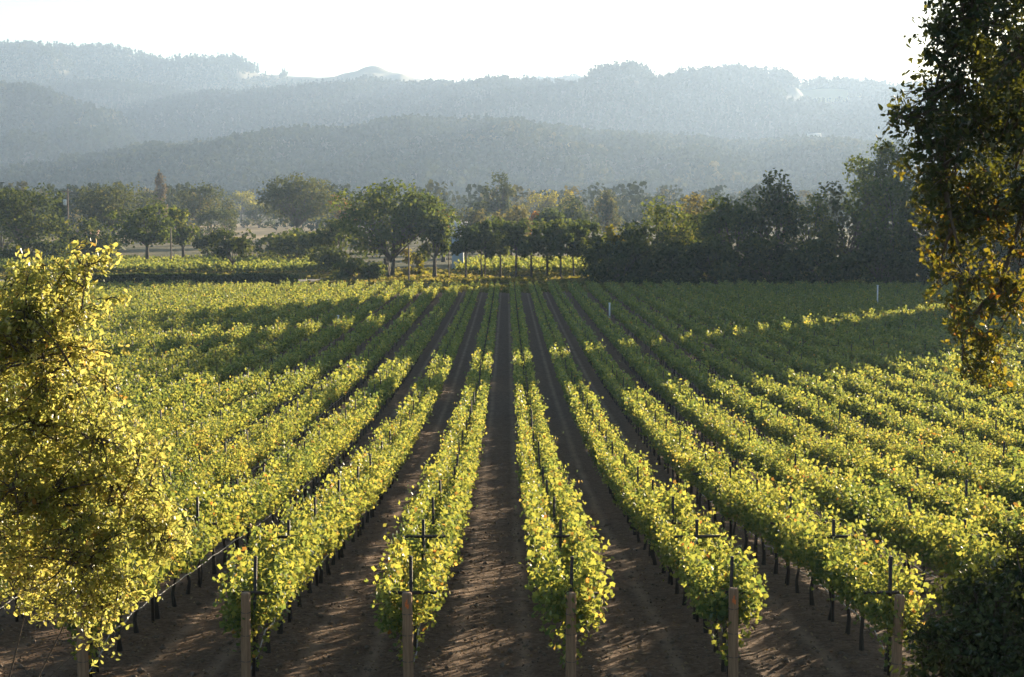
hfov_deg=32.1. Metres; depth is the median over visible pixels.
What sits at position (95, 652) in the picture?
grapevine
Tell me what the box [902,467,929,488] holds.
trellis stake
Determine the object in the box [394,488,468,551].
grapevine
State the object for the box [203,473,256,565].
grapevine
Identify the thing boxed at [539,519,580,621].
trellis stake
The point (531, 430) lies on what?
grapevine
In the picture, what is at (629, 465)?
grapevine
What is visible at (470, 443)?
grapevine
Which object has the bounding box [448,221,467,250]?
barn
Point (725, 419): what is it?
grapevine
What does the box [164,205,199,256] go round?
leafy tree
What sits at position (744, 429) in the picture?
grapevine
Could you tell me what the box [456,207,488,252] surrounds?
olive tree
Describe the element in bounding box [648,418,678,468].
grapevine
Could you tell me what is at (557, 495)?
grapevine
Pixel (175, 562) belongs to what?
grapevine
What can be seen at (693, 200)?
brown tree
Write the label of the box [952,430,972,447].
trellis stake
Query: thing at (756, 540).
trellis stake
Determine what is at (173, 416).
grapevine
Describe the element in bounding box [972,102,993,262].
tall tree
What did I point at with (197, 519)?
trellis stake
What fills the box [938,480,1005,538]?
grapevine
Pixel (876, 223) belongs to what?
leafy tree
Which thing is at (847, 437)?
grapevine
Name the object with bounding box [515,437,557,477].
grapevine
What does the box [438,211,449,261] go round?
maple tree
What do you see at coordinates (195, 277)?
hedge
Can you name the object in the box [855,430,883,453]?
grapevine
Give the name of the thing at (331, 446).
grapevine
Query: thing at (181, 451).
grapevine
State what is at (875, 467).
grapevine
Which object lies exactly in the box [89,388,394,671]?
drip hose
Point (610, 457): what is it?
grapevine
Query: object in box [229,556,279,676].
trellis stake
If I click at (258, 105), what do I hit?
forest
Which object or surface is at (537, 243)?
slim tree
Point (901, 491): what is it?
grapevine
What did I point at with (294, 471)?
grapevine
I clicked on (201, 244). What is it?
bush
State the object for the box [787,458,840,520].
grapevine
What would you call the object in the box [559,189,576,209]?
yellow tree
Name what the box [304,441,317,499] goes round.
trellis stake
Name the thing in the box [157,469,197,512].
grapevine
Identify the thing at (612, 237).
bush
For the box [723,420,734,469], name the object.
trellis stake
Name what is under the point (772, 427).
grapevine
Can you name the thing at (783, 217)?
leafy tree
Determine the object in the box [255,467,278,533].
trellis stake
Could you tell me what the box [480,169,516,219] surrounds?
pine tree
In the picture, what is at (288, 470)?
trellis stake
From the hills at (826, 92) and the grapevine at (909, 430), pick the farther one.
the hills at (826, 92)
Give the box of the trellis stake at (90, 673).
[62,592,102,676]
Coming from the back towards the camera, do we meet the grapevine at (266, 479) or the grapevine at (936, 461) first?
the grapevine at (936, 461)
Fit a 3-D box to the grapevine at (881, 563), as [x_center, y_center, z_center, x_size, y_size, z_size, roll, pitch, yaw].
[5.646,4.048,28.773,1.456,2.064,2.408,0,4,0]
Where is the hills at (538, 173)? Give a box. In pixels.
[30,127,922,211]
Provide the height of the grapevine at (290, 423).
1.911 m
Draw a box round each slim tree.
[449,223,479,277]
[473,218,501,276]
[484,215,510,276]
[495,218,531,276]
[518,218,546,277]
[537,218,553,274]
[540,218,576,278]
[564,219,592,276]
[579,220,605,259]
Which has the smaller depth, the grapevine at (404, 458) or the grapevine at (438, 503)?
the grapevine at (438, 503)
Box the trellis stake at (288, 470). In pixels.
[281,454,301,516]
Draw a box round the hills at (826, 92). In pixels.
[139,73,959,140]
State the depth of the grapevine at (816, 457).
58.39 m
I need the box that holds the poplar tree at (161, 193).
[153,169,167,221]
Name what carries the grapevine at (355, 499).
on the ground at (498, 438)
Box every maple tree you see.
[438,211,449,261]
[529,211,538,253]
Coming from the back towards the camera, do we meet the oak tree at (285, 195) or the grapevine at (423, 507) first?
the oak tree at (285, 195)
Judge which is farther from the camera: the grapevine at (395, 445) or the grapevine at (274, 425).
the grapevine at (274, 425)
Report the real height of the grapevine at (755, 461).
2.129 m
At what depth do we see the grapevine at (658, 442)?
63.17 m
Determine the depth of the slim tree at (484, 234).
265.52 m
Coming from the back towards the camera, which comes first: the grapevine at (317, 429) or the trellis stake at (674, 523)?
the grapevine at (317, 429)
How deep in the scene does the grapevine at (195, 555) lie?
33.30 m
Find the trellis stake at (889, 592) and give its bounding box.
[864,556,916,675]
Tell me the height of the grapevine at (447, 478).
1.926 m
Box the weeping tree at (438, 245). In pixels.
[413,213,451,277]
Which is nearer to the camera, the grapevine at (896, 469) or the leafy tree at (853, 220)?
the grapevine at (896, 469)
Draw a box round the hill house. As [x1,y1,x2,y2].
[807,133,820,136]
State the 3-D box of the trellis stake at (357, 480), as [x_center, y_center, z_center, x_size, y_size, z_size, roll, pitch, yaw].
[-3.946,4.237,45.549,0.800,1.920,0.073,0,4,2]
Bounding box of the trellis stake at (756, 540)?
[755,480,757,558]
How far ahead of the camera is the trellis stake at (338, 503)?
40.74 m
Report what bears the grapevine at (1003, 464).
on the ground at (498, 438)
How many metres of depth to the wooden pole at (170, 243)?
307.39 m
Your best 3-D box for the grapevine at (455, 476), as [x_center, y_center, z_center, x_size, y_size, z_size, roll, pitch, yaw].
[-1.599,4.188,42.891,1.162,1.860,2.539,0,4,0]
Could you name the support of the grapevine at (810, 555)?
on the ground at (498, 438)
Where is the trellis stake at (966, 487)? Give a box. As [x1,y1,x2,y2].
[949,480,971,504]
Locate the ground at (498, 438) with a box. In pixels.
[0,214,1023,676]
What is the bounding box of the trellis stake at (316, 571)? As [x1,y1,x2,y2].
[307,497,334,585]
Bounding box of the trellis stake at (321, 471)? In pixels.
[318,430,321,484]
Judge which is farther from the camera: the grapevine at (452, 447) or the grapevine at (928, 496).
the grapevine at (452, 447)
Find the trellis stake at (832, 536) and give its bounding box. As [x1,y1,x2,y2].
[811,519,853,621]
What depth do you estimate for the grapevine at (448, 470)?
48.66 m
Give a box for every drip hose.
[0,391,348,608]
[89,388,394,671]
[251,485,383,668]
[414,623,420,660]
[691,422,945,582]
[698,489,883,648]
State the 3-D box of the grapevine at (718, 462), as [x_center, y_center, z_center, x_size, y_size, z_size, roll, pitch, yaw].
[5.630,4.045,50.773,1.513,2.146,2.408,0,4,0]
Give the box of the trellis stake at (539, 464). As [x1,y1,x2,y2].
[536,454,541,476]
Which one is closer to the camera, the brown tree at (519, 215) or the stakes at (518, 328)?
the stakes at (518, 328)
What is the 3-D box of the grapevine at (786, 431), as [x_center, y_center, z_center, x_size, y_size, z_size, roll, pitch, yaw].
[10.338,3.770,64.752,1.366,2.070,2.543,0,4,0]
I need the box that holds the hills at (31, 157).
[0,99,52,166]
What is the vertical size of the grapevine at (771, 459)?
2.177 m
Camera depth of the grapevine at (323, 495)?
40.13 m
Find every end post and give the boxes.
[76,594,88,676]
[241,592,250,676]
[402,592,413,676]
[565,592,576,676]
[728,587,738,676]
[890,594,904,676]
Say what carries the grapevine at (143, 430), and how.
on the ground at (498, 438)
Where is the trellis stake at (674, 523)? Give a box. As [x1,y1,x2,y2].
[670,496,681,584]
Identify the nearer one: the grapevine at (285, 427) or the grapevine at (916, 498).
the grapevine at (916, 498)
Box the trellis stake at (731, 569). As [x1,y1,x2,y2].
[704,556,757,676]
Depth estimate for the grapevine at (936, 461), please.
52.12 m
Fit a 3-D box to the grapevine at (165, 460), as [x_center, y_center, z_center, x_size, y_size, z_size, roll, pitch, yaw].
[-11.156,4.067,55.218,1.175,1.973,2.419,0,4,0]
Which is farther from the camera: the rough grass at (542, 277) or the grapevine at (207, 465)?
the rough grass at (542, 277)
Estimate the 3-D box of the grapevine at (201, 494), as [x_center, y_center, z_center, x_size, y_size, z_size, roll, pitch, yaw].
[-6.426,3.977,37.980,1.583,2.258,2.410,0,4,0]
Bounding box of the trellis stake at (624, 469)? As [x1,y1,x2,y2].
[624,454,625,516]
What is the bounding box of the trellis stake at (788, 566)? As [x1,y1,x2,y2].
[770,496,803,584]
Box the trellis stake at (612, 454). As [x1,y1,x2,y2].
[611,441,614,499]
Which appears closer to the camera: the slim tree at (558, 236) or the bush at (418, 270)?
the slim tree at (558, 236)
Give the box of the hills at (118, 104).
[83,88,161,112]
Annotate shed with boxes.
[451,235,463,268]
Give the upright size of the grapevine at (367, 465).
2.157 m
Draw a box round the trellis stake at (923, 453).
[912,441,930,483]
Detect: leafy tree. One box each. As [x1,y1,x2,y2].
[0,187,36,256]
[57,216,119,256]
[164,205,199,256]
[191,207,239,238]
[240,202,279,227]
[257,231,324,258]
[348,196,368,237]
[533,207,577,231]
[579,235,655,283]
[601,195,707,273]
[607,209,690,279]
[679,210,732,260]
[693,189,769,280]
[737,168,808,282]
[784,187,847,275]
[811,180,888,274]
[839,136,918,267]
[846,173,929,279]
[890,172,977,280]
[925,192,1009,280]
[967,203,1023,280]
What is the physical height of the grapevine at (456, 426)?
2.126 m
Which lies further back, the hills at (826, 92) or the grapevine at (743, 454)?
the hills at (826, 92)
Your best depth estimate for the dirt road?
263.94 m
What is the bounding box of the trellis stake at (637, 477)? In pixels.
[623,466,638,528]
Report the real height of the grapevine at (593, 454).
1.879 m
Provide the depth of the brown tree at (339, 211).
517.16 m
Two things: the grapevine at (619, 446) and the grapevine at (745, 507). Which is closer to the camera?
the grapevine at (745, 507)
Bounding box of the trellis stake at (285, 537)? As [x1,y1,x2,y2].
[277,520,292,621]
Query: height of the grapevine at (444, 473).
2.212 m
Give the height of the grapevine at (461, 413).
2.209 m
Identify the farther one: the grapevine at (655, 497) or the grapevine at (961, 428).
the grapevine at (961, 428)
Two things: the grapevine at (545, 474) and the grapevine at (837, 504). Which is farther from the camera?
the grapevine at (545, 474)
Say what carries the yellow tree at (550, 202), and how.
on the ground at (498, 438)
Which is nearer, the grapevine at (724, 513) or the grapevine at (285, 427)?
the grapevine at (724, 513)
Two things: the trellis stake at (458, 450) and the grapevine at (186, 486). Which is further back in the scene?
the trellis stake at (458, 450)
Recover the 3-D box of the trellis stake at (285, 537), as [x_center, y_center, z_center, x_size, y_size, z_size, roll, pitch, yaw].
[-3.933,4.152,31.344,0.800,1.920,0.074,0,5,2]
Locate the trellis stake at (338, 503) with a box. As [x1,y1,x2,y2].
[338,480,354,558]
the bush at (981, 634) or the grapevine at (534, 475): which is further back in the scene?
the grapevine at (534, 475)
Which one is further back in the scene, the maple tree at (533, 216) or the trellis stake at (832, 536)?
the maple tree at (533, 216)
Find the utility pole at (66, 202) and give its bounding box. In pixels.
[62,189,72,231]
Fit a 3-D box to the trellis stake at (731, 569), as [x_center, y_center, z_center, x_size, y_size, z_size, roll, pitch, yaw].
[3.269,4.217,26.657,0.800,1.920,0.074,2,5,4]
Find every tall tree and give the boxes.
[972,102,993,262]
[981,63,1010,262]
[989,87,1023,270]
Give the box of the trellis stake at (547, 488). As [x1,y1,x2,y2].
[546,480,551,504]
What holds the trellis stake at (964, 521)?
on the ground at (498, 438)
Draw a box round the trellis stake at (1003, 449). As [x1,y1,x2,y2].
[991,441,1006,459]
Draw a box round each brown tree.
[328,194,354,240]
[492,205,532,255]
[676,192,713,237]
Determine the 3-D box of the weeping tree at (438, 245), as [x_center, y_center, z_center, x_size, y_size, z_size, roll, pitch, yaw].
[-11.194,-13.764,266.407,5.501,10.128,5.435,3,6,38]
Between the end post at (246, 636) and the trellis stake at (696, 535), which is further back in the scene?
the trellis stake at (696, 535)
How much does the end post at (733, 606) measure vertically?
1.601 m
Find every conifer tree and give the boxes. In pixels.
[50,191,73,240]
[587,188,625,234]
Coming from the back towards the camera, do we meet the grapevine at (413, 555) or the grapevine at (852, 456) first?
the grapevine at (852, 456)
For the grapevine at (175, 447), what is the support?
on the ground at (498, 438)
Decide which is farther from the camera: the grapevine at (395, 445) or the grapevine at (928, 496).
the grapevine at (395, 445)
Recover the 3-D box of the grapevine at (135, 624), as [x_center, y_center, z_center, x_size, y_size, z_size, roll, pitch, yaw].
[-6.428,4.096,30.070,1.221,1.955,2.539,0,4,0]
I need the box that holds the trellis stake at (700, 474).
[693,454,715,517]
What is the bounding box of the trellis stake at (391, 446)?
[389,430,392,484]
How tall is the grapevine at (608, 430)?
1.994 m
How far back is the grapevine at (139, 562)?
28.64 m
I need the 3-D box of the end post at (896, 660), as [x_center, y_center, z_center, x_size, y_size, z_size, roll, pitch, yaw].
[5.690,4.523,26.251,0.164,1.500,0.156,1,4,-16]
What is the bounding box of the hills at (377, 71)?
[0,47,420,90]
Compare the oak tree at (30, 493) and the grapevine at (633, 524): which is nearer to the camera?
the oak tree at (30, 493)
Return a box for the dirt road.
[0,279,319,281]
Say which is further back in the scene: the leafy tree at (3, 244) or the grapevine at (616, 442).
the leafy tree at (3, 244)
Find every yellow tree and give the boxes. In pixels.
[226,190,262,221]
[521,189,558,215]
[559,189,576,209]
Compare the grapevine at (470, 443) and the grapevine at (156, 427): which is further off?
the grapevine at (156, 427)
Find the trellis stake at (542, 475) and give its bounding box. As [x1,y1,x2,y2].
[542,466,543,484]
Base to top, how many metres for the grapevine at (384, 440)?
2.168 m
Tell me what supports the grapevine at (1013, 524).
on the ground at (498, 438)
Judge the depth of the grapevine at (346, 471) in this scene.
46.16 m
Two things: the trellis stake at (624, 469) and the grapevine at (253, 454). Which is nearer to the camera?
the trellis stake at (624, 469)
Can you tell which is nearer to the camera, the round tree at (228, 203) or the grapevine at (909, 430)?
the grapevine at (909, 430)
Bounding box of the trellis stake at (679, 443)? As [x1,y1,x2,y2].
[677,430,680,482]
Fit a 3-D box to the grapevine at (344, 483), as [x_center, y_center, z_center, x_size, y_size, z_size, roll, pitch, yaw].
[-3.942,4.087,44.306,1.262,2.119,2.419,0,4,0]
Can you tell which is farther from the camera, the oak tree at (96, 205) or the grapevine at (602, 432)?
the oak tree at (96, 205)
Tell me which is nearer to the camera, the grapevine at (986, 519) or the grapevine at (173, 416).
the grapevine at (986, 519)
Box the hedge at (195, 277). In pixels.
[85,272,298,283]
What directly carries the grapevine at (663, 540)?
on the ground at (498, 438)
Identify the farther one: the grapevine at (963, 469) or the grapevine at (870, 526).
the grapevine at (963, 469)
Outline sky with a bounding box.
[0,0,1023,85]
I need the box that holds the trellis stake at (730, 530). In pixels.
[715,466,737,537]
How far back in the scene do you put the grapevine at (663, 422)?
67.58 m
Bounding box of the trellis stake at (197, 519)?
[185,497,216,586]
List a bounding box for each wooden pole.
[170,228,171,258]
[408,244,409,279]
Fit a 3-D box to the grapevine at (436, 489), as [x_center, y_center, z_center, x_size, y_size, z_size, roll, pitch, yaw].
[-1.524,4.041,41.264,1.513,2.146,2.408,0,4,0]
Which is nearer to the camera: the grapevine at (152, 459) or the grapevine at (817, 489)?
the grapevine at (817, 489)
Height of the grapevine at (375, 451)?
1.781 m
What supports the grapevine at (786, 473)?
on the ground at (498, 438)
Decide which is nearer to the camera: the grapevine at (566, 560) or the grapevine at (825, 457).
the grapevine at (566, 560)
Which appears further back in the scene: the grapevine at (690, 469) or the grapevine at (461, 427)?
the grapevine at (461, 427)
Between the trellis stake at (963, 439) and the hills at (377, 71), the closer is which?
the trellis stake at (963, 439)
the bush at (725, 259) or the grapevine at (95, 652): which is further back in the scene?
the bush at (725, 259)
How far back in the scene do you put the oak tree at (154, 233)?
314.27 m
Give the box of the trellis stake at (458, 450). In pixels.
[456,442,459,461]
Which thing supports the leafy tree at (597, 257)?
on the ground at (498, 438)
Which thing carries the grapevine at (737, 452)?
on the ground at (498, 438)
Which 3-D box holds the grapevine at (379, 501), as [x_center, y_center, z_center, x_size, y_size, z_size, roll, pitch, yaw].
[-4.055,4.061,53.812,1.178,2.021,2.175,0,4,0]
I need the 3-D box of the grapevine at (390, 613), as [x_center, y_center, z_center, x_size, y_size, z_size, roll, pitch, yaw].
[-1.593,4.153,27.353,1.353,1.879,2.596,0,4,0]
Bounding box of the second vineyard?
[0,253,608,271]
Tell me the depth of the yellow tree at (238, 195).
954.41 m
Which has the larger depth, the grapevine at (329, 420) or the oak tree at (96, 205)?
the oak tree at (96, 205)
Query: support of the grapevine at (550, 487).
on the ground at (498, 438)
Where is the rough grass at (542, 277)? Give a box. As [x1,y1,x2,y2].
[0,267,1022,292]
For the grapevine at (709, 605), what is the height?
2.006 m
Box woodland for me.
[0,179,953,231]
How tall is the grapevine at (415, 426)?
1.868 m
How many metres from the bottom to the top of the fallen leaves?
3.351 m
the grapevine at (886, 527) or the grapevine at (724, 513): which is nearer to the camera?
the grapevine at (886, 527)
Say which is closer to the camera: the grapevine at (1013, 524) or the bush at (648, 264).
the grapevine at (1013, 524)
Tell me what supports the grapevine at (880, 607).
on the ground at (498, 438)
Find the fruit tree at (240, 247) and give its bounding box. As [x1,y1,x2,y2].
[206,228,255,270]
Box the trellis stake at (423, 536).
[400,519,445,619]
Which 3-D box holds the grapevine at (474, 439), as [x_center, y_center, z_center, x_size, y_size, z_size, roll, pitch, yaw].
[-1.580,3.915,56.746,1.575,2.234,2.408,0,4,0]
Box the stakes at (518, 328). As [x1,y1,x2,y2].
[0,282,1023,621]
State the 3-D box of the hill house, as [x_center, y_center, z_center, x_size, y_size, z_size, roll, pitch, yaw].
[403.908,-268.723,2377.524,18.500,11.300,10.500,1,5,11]
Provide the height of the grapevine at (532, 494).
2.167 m
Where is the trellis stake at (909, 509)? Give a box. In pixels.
[890,497,921,582]
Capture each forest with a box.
[0,39,450,91]
[0,76,197,111]
[0,80,161,168]
[0,113,973,206]
[116,59,981,142]
[511,73,583,82]
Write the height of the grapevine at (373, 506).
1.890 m
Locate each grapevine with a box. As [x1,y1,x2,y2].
[44,546,141,672]
[57,487,118,541]
[75,521,166,651]
[82,488,130,538]
[85,480,149,530]
[101,526,176,632]
[102,472,165,515]
[106,444,150,477]
[109,419,151,449]
[114,512,190,618]
[119,419,157,448]
[128,438,168,475]
[131,416,165,444]
[136,408,173,437]
[140,443,172,476]
[140,464,180,518]
[140,473,184,513]
[145,432,188,468]
[152,406,180,440]
[154,436,190,472]
[155,513,209,606]
[156,423,198,459]
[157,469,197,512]
[163,448,219,493]
[163,461,205,517]
[164,501,217,594]
[171,417,210,459]
[172,481,234,584]
[179,421,216,459]
[179,468,248,573]
[182,446,225,492]
[186,417,219,453]
[189,450,233,488]
[193,411,231,442]
[201,410,233,448]
[202,442,246,496]
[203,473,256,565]
[206,414,239,443]
[207,433,251,486]
[211,550,297,671]
[215,539,309,652]
[218,475,269,549]
[223,434,263,477]
[224,436,256,479]
[225,478,277,550]
[228,457,283,539]
[236,428,269,477]
[238,420,273,476]
[239,506,320,633]
[241,469,291,533]
[245,414,283,466]
[248,417,283,455]
[253,463,298,527]
[258,454,301,522]
[260,410,292,453]
[261,451,310,512]
[261,517,329,618]
[262,409,299,451]
[266,443,315,510]
[267,508,333,606]
[271,429,325,504]
[272,410,298,437]
[278,481,344,592]
[280,433,330,479]
[294,485,352,583]
[298,432,334,488]
[299,435,332,493]
[299,486,360,574]
[300,419,340,483]
[308,420,346,478]
[312,418,350,473]
[315,483,359,564]
[317,474,369,549]
[318,487,364,557]
[320,409,356,463]
[324,424,348,468]
[325,464,377,541]
[329,408,363,455]
[330,414,358,459]
[331,452,384,535]
[346,444,400,516]
[347,445,393,522]
[351,446,395,509]
[353,467,381,528]
[362,442,396,503]
[364,442,401,498]
[364,553,450,666]
[365,435,405,493]
[368,427,409,488]
[374,417,417,477]
[378,432,408,483]
[378,523,457,649]
[379,414,415,472]
[379,537,451,632]
[384,505,464,618]
[389,417,419,468]
[392,414,424,459]
[393,411,423,441]
[394,423,417,464]
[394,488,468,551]
[396,497,468,567]
[397,479,466,536]
[407,490,464,516]
[412,462,478,519]
[413,471,471,533]
[419,454,477,503]
[426,471,467,504]
[428,452,482,495]
[433,439,482,488]
[435,469,472,491]
[436,444,478,487]
[436,460,475,488]
[438,426,486,469]
[440,421,483,449]
[440,429,481,451]
[440,437,480,464]
[440,440,480,480]
[445,413,484,447]
[452,402,485,428]
[453,410,485,439]
[455,417,483,447]
[459,412,485,437]
[514,416,546,432]
[514,416,549,444]
[514,418,546,443]
[514,447,559,483]
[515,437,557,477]
[515,479,582,524]
[516,401,548,429]
[516,432,550,452]
[516,432,563,462]
[516,445,555,462]
[517,413,543,427]
[517,420,550,445]
[517,462,560,482]
[517,477,573,517]
[518,461,567,488]
[518,470,577,518]
[518,529,615,670]
[519,431,552,450]
[519,479,572,520]
[520,458,568,508]
[520,488,589,548]
[521,456,565,484]
[522,480,581,526]
[523,501,596,587]
[524,509,601,559]
[525,534,603,645]
[528,511,605,630]
[575,411,609,464]
[576,408,603,437]
[580,411,610,458]
[583,422,618,450]
[584,419,612,452]
[585,425,618,456]
[587,429,621,467]
[590,434,626,487]
[593,431,624,493]
[595,434,630,498]
[596,443,635,504]
[599,450,642,515]
[601,450,649,522]
[601,453,642,509]
[608,455,654,528]
[612,458,659,534]
[616,474,662,542]
[622,479,665,549]
[626,474,691,573]
[626,477,685,564]
[626,480,684,555]
[630,480,702,583]
[639,405,668,454]
[641,413,675,459]
[643,508,699,593]
[645,415,677,464]
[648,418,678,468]
[650,506,718,604]
[652,420,691,478]
[652,421,685,473]
[652,507,728,618]
[656,425,693,481]
[660,425,701,488]
[667,528,741,632]
[668,442,704,492]
[672,446,710,494]
[676,441,725,510]
[677,537,750,651]
[678,443,709,503]
[678,535,768,671]
[686,440,735,515]
[695,451,736,522]
[698,407,728,452]
[699,406,735,450]
[703,453,755,535]
[703,467,739,528]
[705,411,742,458]
[708,413,745,465]
[713,467,750,539]
[717,412,756,472]
[717,464,771,549]
[718,424,755,468]
[723,474,793,556]
[726,471,786,564]
[729,429,763,479]
[737,432,774,479]
[740,435,777,483]
[741,475,811,573]
[744,431,790,472]
[752,481,819,582]
[757,437,808,495]
[758,451,788,487]
[762,413,793,445]
[766,411,797,451]
[770,495,821,592]
[772,415,813,456]
[772,456,818,488]
[772,500,854,605]
[774,413,815,447]
[779,462,818,499]
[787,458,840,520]
[788,422,820,449]
[789,507,870,619]
[792,427,824,466]
[800,430,831,465]
[800,460,847,522]
[805,458,861,527]
[807,427,845,464]
[808,518,886,634]
[813,458,873,528]
[814,433,854,474]
[821,410,854,443]
[821,518,922,650]
[822,431,869,474]
[826,436,873,476]
[827,414,860,444]
[828,483,887,546]
[835,415,869,445]
[836,475,906,548]
[839,546,936,671]
[841,445,888,496]
[844,421,876,447]
[852,448,910,493]
[853,493,912,572]
[854,441,915,496]
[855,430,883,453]
[859,420,895,455]
[867,493,930,576]
[868,425,911,457]
[875,459,932,509]
[879,437,910,471]
[879,495,952,593]
[883,407,922,437]
[885,467,942,515]
[886,427,933,481]
[899,416,933,443]
[900,436,940,474]
[904,474,957,515]
[907,503,975,597]
[908,417,946,449]
[911,439,958,484]
[911,499,1003,579]
[916,479,975,521]
[920,421,959,451]
[922,440,979,487]
[926,480,984,530]
[927,427,961,457]
[930,448,982,494]
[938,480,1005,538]
[939,428,985,456]
[942,450,1000,499]
[947,499,1019,582]
[951,413,980,439]
[953,436,988,461]
[959,409,1002,444]
[963,434,1002,471]
[963,463,1011,506]
[969,413,1015,446]
[971,495,1023,540]
[972,542,1022,617]
[974,437,1023,472]
[977,464,1023,516]
[986,427,1023,456]
[986,497,1023,540]
[992,452,1018,475]
[999,429,1023,452]
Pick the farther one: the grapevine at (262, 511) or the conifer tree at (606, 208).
the conifer tree at (606, 208)
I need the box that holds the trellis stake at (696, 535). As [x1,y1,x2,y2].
[674,519,719,621]
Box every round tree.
[215,197,238,235]
[471,196,490,218]
[557,195,599,223]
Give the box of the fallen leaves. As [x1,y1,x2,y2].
[0,453,946,676]
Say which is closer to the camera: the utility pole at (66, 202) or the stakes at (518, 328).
the stakes at (518, 328)
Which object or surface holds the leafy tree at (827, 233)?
on the ground at (498, 438)
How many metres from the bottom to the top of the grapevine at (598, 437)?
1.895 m
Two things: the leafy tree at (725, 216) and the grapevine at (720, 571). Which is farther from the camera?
the leafy tree at (725, 216)
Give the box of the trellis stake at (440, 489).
[439,480,441,500]
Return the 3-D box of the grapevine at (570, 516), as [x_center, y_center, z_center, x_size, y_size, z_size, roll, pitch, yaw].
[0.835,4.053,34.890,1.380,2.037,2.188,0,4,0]
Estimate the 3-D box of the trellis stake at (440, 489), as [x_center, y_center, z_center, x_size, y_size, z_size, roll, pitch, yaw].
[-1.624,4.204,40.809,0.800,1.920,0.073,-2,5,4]
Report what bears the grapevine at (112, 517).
on the ground at (498, 438)
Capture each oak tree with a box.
[0,182,77,252]
[0,238,201,676]
[66,181,164,239]
[101,199,179,258]
[173,180,226,225]
[256,171,347,229]
[307,218,370,272]
[324,177,460,276]
[876,0,1023,397]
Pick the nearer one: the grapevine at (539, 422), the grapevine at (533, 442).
the grapevine at (533, 442)
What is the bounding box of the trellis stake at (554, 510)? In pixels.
[553,497,556,526]
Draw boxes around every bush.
[0,237,72,259]
[67,237,122,256]
[191,232,221,256]
[247,230,299,255]
[286,227,327,254]
[328,257,387,278]
[400,248,426,275]
[603,223,625,247]
[632,239,702,284]
[656,241,720,284]
[690,238,756,284]
[735,234,806,284]
[782,238,864,283]
[847,228,927,284]
[889,510,1023,676]
[896,233,983,284]
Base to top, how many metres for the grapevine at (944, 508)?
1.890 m
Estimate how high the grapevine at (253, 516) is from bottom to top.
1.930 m
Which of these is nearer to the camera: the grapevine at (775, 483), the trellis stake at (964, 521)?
the trellis stake at (964, 521)
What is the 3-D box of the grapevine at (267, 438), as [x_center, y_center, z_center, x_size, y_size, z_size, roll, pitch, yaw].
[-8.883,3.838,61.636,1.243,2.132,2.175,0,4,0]
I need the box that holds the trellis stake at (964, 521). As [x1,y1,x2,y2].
[943,519,988,538]
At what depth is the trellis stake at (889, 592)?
26.60 m
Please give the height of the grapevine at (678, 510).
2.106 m
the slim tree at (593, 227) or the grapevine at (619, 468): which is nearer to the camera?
the grapevine at (619, 468)
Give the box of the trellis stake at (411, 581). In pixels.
[385,556,436,658]
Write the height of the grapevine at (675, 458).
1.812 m
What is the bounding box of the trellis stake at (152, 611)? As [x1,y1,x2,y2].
[145,527,154,622]
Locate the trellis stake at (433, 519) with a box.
[429,497,434,528]
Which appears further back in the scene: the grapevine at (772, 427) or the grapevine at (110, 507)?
the grapevine at (772, 427)
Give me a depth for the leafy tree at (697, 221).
287.33 m
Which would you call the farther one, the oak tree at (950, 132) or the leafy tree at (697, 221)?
the leafy tree at (697, 221)
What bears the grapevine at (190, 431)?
on the ground at (498, 438)
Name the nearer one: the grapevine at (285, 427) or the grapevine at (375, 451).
the grapevine at (375, 451)
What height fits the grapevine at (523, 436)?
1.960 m
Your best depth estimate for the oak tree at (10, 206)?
327.34 m
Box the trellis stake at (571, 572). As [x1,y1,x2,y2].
[544,556,597,595]
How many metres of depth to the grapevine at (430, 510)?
38.50 m
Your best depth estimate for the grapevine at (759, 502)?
38.10 m
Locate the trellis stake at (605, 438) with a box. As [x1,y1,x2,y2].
[595,430,608,448]
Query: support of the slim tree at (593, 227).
on the ground at (498, 438)
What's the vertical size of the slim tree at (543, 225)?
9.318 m
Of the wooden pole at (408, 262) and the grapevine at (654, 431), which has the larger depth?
the wooden pole at (408, 262)
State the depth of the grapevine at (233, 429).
69.26 m
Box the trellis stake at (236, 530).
[235,480,253,558]
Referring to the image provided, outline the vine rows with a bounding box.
[0,277,1023,618]
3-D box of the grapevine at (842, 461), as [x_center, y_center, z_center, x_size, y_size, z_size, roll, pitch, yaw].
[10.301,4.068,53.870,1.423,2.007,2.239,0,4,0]
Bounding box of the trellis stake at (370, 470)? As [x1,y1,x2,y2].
[369,454,371,517]
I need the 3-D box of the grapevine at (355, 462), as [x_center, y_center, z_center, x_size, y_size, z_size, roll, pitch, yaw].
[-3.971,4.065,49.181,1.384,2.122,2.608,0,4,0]
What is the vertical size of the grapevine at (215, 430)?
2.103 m
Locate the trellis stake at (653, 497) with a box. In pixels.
[651,480,653,557]
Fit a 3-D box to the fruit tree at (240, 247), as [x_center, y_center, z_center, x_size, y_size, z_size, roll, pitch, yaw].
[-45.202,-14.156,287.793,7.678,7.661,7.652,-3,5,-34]
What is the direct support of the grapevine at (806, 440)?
on the ground at (498, 438)
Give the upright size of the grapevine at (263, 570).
1.991 m
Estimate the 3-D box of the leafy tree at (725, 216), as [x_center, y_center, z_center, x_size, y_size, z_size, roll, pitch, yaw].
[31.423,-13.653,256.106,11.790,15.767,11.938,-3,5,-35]
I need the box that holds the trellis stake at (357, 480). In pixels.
[357,466,358,536]
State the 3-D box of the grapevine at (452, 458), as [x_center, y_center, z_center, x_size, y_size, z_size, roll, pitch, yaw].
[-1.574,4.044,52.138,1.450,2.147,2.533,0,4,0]
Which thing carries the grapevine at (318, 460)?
on the ground at (498, 438)
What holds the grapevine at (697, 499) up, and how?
on the ground at (498, 438)

